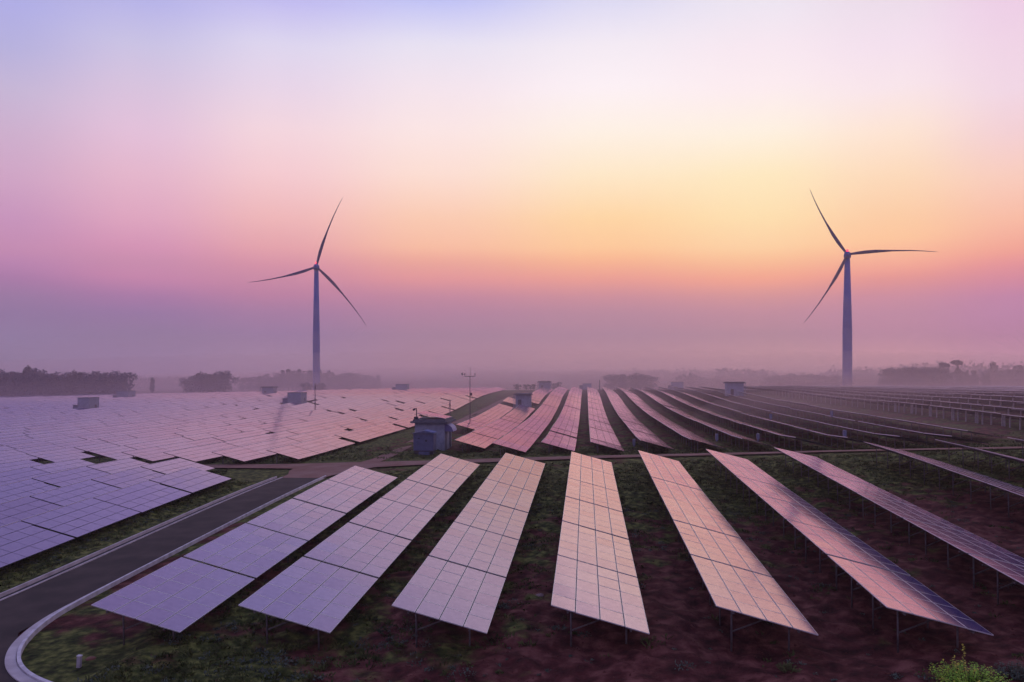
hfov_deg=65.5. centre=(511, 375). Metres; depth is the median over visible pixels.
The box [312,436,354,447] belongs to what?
solar table
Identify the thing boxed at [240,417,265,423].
solar table
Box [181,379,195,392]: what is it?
broadleaf tree
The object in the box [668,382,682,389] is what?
control hut
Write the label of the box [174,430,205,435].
solar table
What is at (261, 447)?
solar table
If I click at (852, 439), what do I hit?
solar table
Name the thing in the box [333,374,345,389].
broadleaf tree
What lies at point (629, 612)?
solar table
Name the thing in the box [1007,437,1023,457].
solar table
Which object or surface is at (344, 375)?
broadleaf tree
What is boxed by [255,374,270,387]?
broadleaf tree
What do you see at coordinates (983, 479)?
solar table
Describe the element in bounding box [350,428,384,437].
solar table
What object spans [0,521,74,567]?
solar table
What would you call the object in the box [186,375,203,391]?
broadleaf tree
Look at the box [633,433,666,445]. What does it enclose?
solar table
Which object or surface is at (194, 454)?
solar table
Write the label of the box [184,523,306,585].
solar table
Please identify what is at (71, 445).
solar table
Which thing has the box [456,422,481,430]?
solar table
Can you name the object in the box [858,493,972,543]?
solar table
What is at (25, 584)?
kerb
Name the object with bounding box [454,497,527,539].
solar table
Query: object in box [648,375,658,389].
broadleaf tree
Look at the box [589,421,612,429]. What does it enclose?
solar table
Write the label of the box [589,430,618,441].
solar table
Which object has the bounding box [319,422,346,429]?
solar table
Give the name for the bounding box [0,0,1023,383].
sky
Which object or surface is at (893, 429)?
solar table
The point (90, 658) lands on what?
stone
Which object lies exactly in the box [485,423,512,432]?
solar table
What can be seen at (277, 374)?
broadleaf tree
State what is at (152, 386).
slender tree
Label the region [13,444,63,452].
solar table
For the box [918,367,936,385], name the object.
broadleaf tree
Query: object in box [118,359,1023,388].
distant wood
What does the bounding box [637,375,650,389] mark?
broadleaf tree
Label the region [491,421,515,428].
solar table
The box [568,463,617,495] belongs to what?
solar table
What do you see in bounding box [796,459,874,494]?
solar table
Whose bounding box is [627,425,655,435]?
solar table
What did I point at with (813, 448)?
grass
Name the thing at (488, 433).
solar table
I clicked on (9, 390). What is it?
slender tree
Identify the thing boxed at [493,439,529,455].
solar table
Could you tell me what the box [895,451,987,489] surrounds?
solar table
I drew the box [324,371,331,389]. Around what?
slender tree
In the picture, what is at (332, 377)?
slender tree
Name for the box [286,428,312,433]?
solar table
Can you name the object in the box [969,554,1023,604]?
solar table
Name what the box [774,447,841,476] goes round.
solar table
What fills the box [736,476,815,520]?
solar table
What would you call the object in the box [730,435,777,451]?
solar table
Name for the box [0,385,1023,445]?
distant solar tables
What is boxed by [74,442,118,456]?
solar table
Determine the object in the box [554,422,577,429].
solar table
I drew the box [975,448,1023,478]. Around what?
solar table
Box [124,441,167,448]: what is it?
solar table
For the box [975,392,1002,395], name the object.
solar table
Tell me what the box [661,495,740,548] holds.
solar table
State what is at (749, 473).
solar table
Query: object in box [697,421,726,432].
solar table
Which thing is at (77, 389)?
broadleaf tree
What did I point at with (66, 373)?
broadleaf tree
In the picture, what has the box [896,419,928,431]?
solar table
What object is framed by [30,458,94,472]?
solar table
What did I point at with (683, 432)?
solar table
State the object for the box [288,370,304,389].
broadleaf tree
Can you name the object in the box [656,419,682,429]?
solar table
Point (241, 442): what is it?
solar table
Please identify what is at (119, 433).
solar table
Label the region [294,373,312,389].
broadleaf tree
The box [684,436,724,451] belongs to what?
solar table
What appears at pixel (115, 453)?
solar table
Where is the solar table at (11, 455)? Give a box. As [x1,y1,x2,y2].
[0,449,40,463]
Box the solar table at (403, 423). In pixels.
[389,420,414,427]
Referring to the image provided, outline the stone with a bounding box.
[85,656,96,660]
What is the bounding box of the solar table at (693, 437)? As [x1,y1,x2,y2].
[677,432,712,444]
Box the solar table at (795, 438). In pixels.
[781,435,829,450]
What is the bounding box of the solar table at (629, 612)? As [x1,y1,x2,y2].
[551,555,649,646]
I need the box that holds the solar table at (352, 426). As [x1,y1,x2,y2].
[341,424,364,430]
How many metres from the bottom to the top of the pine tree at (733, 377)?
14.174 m
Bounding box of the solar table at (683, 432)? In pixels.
[671,428,705,440]
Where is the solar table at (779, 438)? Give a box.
[765,430,809,447]
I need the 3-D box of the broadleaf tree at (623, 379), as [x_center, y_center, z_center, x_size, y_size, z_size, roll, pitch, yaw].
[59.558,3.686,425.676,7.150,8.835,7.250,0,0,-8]
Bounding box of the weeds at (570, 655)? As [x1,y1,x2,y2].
[120,476,1022,681]
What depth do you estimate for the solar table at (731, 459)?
72.95 m
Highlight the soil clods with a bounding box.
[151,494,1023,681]
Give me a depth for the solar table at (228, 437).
121.72 m
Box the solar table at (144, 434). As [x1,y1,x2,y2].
[127,431,162,437]
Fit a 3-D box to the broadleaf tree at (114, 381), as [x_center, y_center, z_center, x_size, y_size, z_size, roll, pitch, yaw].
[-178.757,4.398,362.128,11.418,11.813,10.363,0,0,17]
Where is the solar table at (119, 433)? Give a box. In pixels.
[108,430,141,435]
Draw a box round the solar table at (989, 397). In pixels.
[970,394,1009,404]
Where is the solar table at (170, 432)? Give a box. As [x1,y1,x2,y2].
[153,428,183,436]
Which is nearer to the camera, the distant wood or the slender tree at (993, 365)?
the slender tree at (993, 365)
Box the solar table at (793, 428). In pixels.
[781,423,816,435]
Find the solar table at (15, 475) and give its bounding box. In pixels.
[0,466,49,485]
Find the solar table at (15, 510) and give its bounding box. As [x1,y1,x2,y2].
[0,496,61,526]
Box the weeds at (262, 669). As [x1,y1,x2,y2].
[1,503,1019,681]
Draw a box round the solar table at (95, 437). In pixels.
[79,433,114,442]
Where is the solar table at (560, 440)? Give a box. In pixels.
[545,434,575,449]
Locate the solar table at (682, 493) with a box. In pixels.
[651,477,717,523]
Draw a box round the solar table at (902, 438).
[875,433,933,448]
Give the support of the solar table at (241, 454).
on the ground at (58, 645)
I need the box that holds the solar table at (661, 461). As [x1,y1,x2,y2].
[638,450,687,482]
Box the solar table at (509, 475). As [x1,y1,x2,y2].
[486,464,540,491]
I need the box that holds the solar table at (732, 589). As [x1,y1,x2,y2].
[691,555,817,651]
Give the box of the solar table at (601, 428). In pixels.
[589,424,614,433]
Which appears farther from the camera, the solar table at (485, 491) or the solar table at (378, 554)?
the solar table at (485, 491)
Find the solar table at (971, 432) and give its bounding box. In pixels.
[940,426,1001,439]
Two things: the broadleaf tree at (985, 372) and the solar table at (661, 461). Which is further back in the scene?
the broadleaf tree at (985, 372)
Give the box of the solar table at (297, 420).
[286,418,306,423]
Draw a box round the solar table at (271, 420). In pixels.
[259,418,279,423]
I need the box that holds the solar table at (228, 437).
[212,433,246,440]
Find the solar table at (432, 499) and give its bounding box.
[382,479,453,523]
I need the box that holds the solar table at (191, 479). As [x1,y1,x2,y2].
[149,467,230,492]
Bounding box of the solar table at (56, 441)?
[45,437,85,443]
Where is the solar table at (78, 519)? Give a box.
[21,497,140,537]
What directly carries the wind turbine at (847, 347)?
on the ground at (58, 645)
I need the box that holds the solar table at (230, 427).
[219,424,242,432]
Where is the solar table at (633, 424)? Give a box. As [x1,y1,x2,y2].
[622,420,647,430]
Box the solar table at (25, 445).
[6,441,51,448]
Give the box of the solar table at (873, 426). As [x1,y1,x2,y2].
[858,421,894,433]
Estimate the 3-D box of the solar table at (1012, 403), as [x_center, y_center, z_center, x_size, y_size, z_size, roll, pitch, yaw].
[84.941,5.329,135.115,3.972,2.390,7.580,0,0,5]
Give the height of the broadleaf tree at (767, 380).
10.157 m
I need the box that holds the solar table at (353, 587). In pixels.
[238,557,377,650]
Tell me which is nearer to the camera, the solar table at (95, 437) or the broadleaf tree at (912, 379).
the solar table at (95, 437)
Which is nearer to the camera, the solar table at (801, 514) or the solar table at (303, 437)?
the solar table at (801, 514)
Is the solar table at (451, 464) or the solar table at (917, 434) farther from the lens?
the solar table at (917, 434)
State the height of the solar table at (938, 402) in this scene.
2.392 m
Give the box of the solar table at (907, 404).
[893,401,928,413]
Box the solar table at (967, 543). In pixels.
[903,518,1023,587]
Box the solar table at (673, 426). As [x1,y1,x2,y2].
[661,422,688,433]
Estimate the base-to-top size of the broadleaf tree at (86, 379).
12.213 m
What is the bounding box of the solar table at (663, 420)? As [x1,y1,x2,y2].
[653,417,677,427]
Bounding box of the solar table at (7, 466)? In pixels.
[0,459,41,471]
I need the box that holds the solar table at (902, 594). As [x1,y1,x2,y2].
[827,555,993,652]
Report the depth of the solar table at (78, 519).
56.33 m
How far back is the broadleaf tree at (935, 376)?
428.95 m
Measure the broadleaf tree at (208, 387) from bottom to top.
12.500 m
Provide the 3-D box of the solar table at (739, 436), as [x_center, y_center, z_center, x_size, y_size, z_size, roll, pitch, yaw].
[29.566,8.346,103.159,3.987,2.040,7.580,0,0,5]
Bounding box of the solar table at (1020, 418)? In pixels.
[1001,414,1023,429]
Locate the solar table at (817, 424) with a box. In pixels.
[806,419,822,430]
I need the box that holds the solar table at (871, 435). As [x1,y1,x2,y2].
[854,429,905,442]
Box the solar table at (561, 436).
[548,431,576,441]
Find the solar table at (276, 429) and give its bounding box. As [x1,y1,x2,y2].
[263,426,291,432]
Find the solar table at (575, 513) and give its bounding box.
[562,497,627,546]
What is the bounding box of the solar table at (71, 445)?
[54,440,98,451]
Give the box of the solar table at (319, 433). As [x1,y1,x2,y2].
[305,430,341,438]
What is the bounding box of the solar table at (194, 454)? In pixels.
[163,447,221,461]
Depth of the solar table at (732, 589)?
34.13 m
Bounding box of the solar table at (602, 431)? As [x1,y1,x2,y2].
[589,427,615,436]
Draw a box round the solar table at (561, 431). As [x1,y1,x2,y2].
[550,427,576,437]
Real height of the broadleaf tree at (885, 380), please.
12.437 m
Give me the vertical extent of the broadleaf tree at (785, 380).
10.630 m
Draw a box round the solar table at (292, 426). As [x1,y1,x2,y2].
[280,423,305,428]
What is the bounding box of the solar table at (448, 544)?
[429,522,518,576]
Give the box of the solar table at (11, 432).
[0,430,26,434]
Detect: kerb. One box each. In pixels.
[0,476,276,596]
[0,477,282,600]
[5,555,163,681]
[17,475,325,681]
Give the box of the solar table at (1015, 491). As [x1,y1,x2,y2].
[987,483,1023,517]
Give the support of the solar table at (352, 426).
on the ground at (58, 645)
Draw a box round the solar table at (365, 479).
[328,466,397,500]
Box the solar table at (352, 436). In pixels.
[335,431,372,441]
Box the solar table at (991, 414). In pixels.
[975,410,1023,425]
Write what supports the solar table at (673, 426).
on the ground at (58, 645)
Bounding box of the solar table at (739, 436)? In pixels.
[721,431,760,444]
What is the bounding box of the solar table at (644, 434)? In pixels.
[630,429,660,444]
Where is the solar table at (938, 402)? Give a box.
[924,400,958,406]
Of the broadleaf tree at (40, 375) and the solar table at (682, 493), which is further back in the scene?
the broadleaf tree at (40, 375)
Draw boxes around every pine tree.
[722,371,726,385]
[731,370,735,381]
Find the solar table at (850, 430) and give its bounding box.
[835,425,857,438]
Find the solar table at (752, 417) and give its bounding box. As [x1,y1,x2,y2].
[742,413,769,422]
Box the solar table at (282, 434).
[270,431,298,437]
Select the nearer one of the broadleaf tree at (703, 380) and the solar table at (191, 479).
the solar table at (191, 479)
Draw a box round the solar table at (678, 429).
[666,425,695,438]
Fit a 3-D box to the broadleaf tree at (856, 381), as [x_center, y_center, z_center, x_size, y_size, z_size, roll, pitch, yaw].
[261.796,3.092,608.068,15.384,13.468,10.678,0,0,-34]
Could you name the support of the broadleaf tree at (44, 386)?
on the ground at (58, 645)
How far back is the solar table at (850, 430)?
109.35 m
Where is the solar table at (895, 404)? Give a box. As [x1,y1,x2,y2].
[878,400,913,411]
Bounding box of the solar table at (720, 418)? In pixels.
[710,413,737,423]
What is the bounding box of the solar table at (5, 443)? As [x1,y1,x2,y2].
[0,438,37,445]
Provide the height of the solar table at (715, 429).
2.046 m
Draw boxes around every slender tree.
[7,371,16,395]
[22,365,31,394]
[30,368,39,391]
[65,373,73,394]
[72,370,79,391]
[77,372,82,393]
[148,377,154,392]
[257,376,261,390]
[280,370,286,390]
[286,369,291,389]
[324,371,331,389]
[329,372,334,388]
[726,372,731,381]
[970,370,978,385]
[988,361,997,383]
[1011,365,1018,384]
[1016,365,1023,385]
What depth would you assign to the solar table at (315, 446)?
105.13 m
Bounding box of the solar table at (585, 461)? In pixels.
[570,451,613,476]
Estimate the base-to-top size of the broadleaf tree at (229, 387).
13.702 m
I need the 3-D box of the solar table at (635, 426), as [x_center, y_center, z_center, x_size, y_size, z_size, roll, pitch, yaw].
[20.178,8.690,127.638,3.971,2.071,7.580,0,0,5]
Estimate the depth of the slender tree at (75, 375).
355.47 m
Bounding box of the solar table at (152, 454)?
[121,447,173,461]
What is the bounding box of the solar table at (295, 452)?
[267,445,319,463]
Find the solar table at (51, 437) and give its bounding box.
[31,435,71,440]
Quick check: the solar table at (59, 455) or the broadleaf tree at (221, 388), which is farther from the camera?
the broadleaf tree at (221, 388)
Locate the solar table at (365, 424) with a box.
[354,421,375,426]
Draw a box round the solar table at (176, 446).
[156,442,197,450]
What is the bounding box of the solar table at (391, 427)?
[376,423,405,430]
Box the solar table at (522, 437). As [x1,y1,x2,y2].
[506,431,536,442]
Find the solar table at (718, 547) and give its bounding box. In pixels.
[673,520,771,588]
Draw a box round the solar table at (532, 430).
[515,425,542,434]
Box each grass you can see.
[161,430,1023,473]
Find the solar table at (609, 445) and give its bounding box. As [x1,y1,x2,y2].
[590,438,624,452]
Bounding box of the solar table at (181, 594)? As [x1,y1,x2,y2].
[91,557,254,644]
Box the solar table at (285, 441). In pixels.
[266,437,299,445]
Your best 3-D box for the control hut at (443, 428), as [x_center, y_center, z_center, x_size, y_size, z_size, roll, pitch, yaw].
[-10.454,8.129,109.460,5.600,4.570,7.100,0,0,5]
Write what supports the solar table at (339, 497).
on the ground at (58, 645)
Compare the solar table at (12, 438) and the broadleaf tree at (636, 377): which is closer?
the solar table at (12, 438)
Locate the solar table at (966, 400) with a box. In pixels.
[949,397,986,403]
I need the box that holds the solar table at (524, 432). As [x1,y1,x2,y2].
[511,428,539,438]
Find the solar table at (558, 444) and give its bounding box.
[541,438,574,451]
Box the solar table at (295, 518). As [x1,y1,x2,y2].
[247,499,345,551]
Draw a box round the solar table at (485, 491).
[473,479,534,512]
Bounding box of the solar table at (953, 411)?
[930,405,974,420]
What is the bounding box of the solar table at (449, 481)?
[407,465,467,496]
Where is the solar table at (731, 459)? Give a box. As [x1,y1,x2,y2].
[706,449,763,480]
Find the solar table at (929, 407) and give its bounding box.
[910,403,950,416]
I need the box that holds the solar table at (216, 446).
[197,442,237,451]
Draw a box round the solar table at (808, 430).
[794,426,828,438]
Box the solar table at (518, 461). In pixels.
[498,453,544,475]
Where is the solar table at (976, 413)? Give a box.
[952,408,999,423]
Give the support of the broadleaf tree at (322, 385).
on the ground at (58, 645)
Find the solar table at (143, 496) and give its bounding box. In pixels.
[93,480,190,512]
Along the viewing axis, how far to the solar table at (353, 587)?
36.01 m
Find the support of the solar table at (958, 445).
on the ground at (58, 645)
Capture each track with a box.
[206,446,1023,468]
[283,467,372,477]
[356,392,528,463]
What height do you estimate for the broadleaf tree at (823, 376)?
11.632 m
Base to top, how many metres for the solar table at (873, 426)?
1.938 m
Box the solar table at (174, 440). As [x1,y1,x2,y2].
[157,437,193,443]
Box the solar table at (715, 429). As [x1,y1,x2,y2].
[704,424,736,435]
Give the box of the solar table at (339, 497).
[293,480,374,519]
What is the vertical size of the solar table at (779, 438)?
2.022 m
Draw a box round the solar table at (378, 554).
[304,522,410,577]
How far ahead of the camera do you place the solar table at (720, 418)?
148.43 m
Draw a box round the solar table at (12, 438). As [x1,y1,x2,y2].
[0,436,29,441]
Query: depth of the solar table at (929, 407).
140.35 m
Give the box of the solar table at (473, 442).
[455,435,491,450]
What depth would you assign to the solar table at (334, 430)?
134.85 m
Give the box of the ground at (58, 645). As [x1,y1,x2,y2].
[0,383,1023,681]
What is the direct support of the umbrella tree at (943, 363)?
on the ground at (58, 645)
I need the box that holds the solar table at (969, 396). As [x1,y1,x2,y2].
[952,393,985,403]
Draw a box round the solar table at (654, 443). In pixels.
[637,437,674,452]
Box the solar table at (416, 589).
[392,556,505,647]
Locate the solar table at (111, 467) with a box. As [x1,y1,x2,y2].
[86,458,151,473]
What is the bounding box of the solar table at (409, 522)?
[349,498,435,539]
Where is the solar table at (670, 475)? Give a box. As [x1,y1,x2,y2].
[644,462,701,500]
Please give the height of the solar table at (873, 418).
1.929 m
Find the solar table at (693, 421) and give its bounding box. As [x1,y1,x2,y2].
[684,416,707,426]
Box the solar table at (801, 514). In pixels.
[758,495,855,548]
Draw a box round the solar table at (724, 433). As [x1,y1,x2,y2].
[711,427,744,440]
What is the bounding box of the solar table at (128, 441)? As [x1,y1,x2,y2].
[109,438,147,445]
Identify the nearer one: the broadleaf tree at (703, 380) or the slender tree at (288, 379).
the broadleaf tree at (703, 380)
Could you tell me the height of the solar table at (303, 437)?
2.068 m
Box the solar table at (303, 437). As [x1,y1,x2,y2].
[286,434,317,441]
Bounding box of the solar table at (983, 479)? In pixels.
[936,465,1023,509]
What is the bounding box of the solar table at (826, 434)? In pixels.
[809,430,859,446]
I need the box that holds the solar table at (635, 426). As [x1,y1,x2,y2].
[624,422,651,431]
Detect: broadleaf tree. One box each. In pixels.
[0,372,9,394]
[0,373,18,395]
[2,371,37,395]
[12,371,35,395]
[20,372,44,395]
[34,369,50,394]
[36,374,53,394]
[40,371,67,394]
[43,375,65,394]
[48,372,71,394]
[64,375,85,394]
[72,372,100,393]
[84,374,105,393]
[90,371,113,393]
[101,372,121,393]
[102,370,119,393]
[107,373,133,393]
[112,372,137,391]
[179,378,200,392]
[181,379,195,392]
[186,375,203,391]
[192,371,208,392]
[200,373,215,391]
[201,373,218,391]
[211,371,228,391]
[213,373,231,391]
[215,370,238,391]
[234,377,248,391]
[243,377,254,390]
[248,377,258,390]
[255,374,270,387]
[269,376,283,390]
[273,373,286,390]
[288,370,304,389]
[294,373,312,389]
[300,382,311,389]
[302,370,312,388]
[318,383,325,389]
[320,373,332,388]
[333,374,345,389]
[335,373,350,388]
[342,372,359,389]
[348,374,361,388]
[355,375,368,388]
[363,375,373,388]
[368,376,381,388]
[601,374,617,389]
[608,375,621,389]
[616,375,628,388]
[619,374,631,388]
[626,372,642,389]
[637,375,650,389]
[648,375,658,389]
[674,374,688,387]
[699,377,707,388]
[716,379,724,388]
[731,372,745,383]
[740,373,753,385]
[748,371,759,385]
[761,375,775,385]
[769,374,787,385]
[781,374,790,385]
[786,373,800,385]
[793,375,806,385]
[796,372,815,385]
[811,373,826,385]
[852,371,860,384]
[852,371,863,385]
[877,369,896,385]
[888,367,906,385]
[893,367,910,385]
[903,367,928,385]
[906,368,929,385]
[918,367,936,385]
[927,369,950,385]
[930,365,952,385]
[976,366,997,385]
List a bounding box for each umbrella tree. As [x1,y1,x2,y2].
[939,362,949,385]
[950,360,962,384]
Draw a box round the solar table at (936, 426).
[916,422,963,434]
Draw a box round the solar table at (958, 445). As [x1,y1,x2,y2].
[935,439,1006,469]
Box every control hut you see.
[73,397,99,408]
[113,391,134,397]
[260,386,278,392]
[282,392,306,403]
[392,384,408,390]
[410,417,456,450]
[513,393,532,407]
[538,381,550,388]
[579,383,590,389]
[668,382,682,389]
[723,382,744,395]
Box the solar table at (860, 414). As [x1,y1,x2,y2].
[845,411,878,421]
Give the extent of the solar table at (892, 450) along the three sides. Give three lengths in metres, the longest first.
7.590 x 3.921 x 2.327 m
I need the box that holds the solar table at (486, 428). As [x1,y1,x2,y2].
[480,426,507,436]
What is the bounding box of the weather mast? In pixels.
[461,367,478,414]
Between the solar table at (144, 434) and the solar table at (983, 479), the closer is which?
the solar table at (983, 479)
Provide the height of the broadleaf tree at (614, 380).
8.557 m
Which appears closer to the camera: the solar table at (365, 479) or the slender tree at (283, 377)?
the solar table at (365, 479)
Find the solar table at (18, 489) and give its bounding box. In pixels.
[0,479,58,503]
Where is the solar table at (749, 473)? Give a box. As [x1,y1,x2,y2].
[719,461,786,500]
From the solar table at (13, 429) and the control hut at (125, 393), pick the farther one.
the control hut at (125, 393)
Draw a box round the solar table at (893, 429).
[877,424,910,436]
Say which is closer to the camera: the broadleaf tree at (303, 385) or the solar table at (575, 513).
the solar table at (575, 513)
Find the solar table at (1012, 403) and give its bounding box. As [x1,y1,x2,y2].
[989,399,1023,407]
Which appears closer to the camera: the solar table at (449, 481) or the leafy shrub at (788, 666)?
the leafy shrub at (788, 666)
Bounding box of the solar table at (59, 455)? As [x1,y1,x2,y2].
[26,448,94,462]
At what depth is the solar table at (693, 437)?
103.71 m
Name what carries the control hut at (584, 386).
on the ground at (58, 645)
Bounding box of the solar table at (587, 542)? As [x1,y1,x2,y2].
[558,521,636,581]
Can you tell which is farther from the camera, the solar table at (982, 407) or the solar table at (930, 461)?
the solar table at (982, 407)
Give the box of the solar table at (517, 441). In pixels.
[500,435,533,446]
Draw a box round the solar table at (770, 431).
[754,427,787,439]
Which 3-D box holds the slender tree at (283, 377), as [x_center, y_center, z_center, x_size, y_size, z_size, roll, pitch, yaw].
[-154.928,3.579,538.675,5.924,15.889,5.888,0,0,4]
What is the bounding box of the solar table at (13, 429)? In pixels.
[0,428,28,432]
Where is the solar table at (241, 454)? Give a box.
[212,447,269,463]
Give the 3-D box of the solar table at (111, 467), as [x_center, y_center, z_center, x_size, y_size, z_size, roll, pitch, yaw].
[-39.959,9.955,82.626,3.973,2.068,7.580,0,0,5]
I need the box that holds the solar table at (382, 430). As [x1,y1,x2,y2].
[364,425,396,434]
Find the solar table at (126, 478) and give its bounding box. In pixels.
[91,467,164,488]
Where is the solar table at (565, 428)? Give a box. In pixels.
[552,424,577,433]
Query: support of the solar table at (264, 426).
on the ground at (58, 645)
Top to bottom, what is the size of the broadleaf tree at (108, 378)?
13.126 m
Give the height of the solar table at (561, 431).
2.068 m
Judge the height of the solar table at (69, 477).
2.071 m
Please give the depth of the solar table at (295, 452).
97.24 m
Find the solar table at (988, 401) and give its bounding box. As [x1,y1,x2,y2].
[968,398,1010,405]
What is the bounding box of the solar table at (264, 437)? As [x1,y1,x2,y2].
[247,434,279,441]
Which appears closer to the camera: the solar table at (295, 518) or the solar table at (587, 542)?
the solar table at (587, 542)
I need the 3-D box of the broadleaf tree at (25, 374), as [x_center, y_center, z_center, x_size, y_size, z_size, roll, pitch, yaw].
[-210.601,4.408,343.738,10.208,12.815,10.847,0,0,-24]
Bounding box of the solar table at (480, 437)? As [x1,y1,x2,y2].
[464,432,497,443]
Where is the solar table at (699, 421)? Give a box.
[689,418,715,428]
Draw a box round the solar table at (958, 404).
[940,401,979,408]
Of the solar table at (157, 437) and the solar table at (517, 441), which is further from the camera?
the solar table at (157, 437)
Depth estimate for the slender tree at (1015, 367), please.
465.31 m
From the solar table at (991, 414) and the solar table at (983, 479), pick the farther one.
the solar table at (991, 414)
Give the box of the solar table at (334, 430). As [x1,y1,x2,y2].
[322,427,347,433]
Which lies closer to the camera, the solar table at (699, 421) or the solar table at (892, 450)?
the solar table at (892, 450)
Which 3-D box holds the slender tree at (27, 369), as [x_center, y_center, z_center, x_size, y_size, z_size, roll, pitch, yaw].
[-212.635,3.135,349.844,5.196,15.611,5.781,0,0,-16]
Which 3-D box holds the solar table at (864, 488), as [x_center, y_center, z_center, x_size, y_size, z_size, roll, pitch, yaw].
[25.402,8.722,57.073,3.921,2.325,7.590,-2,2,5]
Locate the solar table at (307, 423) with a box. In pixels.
[295,421,318,426]
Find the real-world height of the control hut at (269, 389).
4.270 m
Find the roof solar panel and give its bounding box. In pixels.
[417,411,451,418]
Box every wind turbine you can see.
[254,199,365,389]
[806,190,934,385]
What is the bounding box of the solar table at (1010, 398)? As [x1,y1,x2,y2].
[991,395,1022,406]
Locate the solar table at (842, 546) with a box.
[787,519,910,590]
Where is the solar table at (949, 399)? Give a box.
[931,396,967,405]
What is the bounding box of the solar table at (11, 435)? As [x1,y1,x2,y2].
[0,433,30,437]
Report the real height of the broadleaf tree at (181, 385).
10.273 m
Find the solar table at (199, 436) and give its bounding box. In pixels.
[182,433,221,440]
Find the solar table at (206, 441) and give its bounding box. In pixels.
[188,438,222,445]
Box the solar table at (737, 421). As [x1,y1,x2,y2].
[725,418,756,427]
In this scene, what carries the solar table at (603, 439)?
on the ground at (58, 645)
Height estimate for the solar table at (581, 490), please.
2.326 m
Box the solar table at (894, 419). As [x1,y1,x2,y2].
[876,416,921,427]
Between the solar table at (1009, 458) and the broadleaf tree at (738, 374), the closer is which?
the solar table at (1009, 458)
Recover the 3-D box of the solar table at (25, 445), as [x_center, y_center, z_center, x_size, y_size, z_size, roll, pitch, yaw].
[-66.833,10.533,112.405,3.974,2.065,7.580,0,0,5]
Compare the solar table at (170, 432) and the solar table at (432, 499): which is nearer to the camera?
the solar table at (432, 499)
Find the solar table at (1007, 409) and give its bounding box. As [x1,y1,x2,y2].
[983,405,1023,417]
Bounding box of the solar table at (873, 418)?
[860,413,896,424]
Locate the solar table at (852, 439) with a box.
[827,434,883,448]
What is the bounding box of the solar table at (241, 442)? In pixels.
[223,437,259,446]
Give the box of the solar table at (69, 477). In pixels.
[31,466,108,486]
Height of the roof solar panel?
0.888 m
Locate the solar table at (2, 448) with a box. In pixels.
[0,446,13,450]
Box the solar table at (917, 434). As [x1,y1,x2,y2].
[898,428,943,444]
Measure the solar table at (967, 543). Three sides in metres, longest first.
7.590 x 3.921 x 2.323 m
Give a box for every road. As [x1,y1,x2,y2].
[0,478,317,641]
[0,633,17,681]
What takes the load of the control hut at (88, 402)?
on the ground at (58, 645)
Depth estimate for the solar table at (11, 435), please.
134.03 m
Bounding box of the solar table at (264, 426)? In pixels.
[253,423,276,428]
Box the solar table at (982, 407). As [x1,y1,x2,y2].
[960,403,1005,416]
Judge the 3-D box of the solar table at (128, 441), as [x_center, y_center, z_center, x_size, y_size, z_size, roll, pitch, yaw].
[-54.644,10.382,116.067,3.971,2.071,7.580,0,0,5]
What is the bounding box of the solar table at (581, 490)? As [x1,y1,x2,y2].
[566,478,621,517]
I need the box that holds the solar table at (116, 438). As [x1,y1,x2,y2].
[98,435,135,441]
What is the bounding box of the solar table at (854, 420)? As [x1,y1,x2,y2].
[841,418,878,429]
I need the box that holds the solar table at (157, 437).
[140,434,175,440]
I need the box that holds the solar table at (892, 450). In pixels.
[866,442,940,474]
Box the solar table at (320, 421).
[310,419,330,423]
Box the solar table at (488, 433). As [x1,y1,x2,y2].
[472,428,503,438]
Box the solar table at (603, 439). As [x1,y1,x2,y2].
[590,434,621,446]
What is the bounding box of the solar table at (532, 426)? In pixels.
[520,422,544,430]
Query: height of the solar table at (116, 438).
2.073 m
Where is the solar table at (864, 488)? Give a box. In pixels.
[823,474,915,517]
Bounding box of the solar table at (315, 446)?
[291,440,338,453]
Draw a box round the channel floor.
[0,478,277,597]
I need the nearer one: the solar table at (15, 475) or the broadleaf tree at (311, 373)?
the solar table at (15, 475)
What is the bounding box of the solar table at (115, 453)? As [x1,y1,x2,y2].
[88,446,135,462]
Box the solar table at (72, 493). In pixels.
[29,479,119,505]
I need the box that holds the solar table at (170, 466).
[140,458,214,473]
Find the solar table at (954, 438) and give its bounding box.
[924,433,988,447]
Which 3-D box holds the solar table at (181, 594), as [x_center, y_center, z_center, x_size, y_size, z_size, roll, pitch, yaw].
[-15.518,10.699,37.354,3.920,2.329,7.590,0,2,5]
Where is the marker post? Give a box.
[76,654,82,667]
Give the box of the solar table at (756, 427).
[742,423,777,434]
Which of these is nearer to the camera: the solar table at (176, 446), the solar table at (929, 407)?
the solar table at (176, 446)
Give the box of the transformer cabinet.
[413,429,436,454]
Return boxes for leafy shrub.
[775,661,801,672]
[926,644,1011,681]
[994,659,1023,681]
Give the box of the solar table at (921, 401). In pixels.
[906,398,942,408]
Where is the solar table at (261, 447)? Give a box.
[240,442,280,455]
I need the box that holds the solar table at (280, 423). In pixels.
[270,421,292,425]
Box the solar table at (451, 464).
[426,454,479,476]
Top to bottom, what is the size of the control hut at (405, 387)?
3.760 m
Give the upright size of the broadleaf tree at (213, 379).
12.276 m
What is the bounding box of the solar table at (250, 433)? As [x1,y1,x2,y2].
[235,430,265,436]
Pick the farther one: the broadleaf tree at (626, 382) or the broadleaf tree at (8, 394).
the broadleaf tree at (626, 382)
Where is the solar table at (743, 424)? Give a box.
[733,421,759,433]
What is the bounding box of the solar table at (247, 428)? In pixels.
[234,426,270,432]

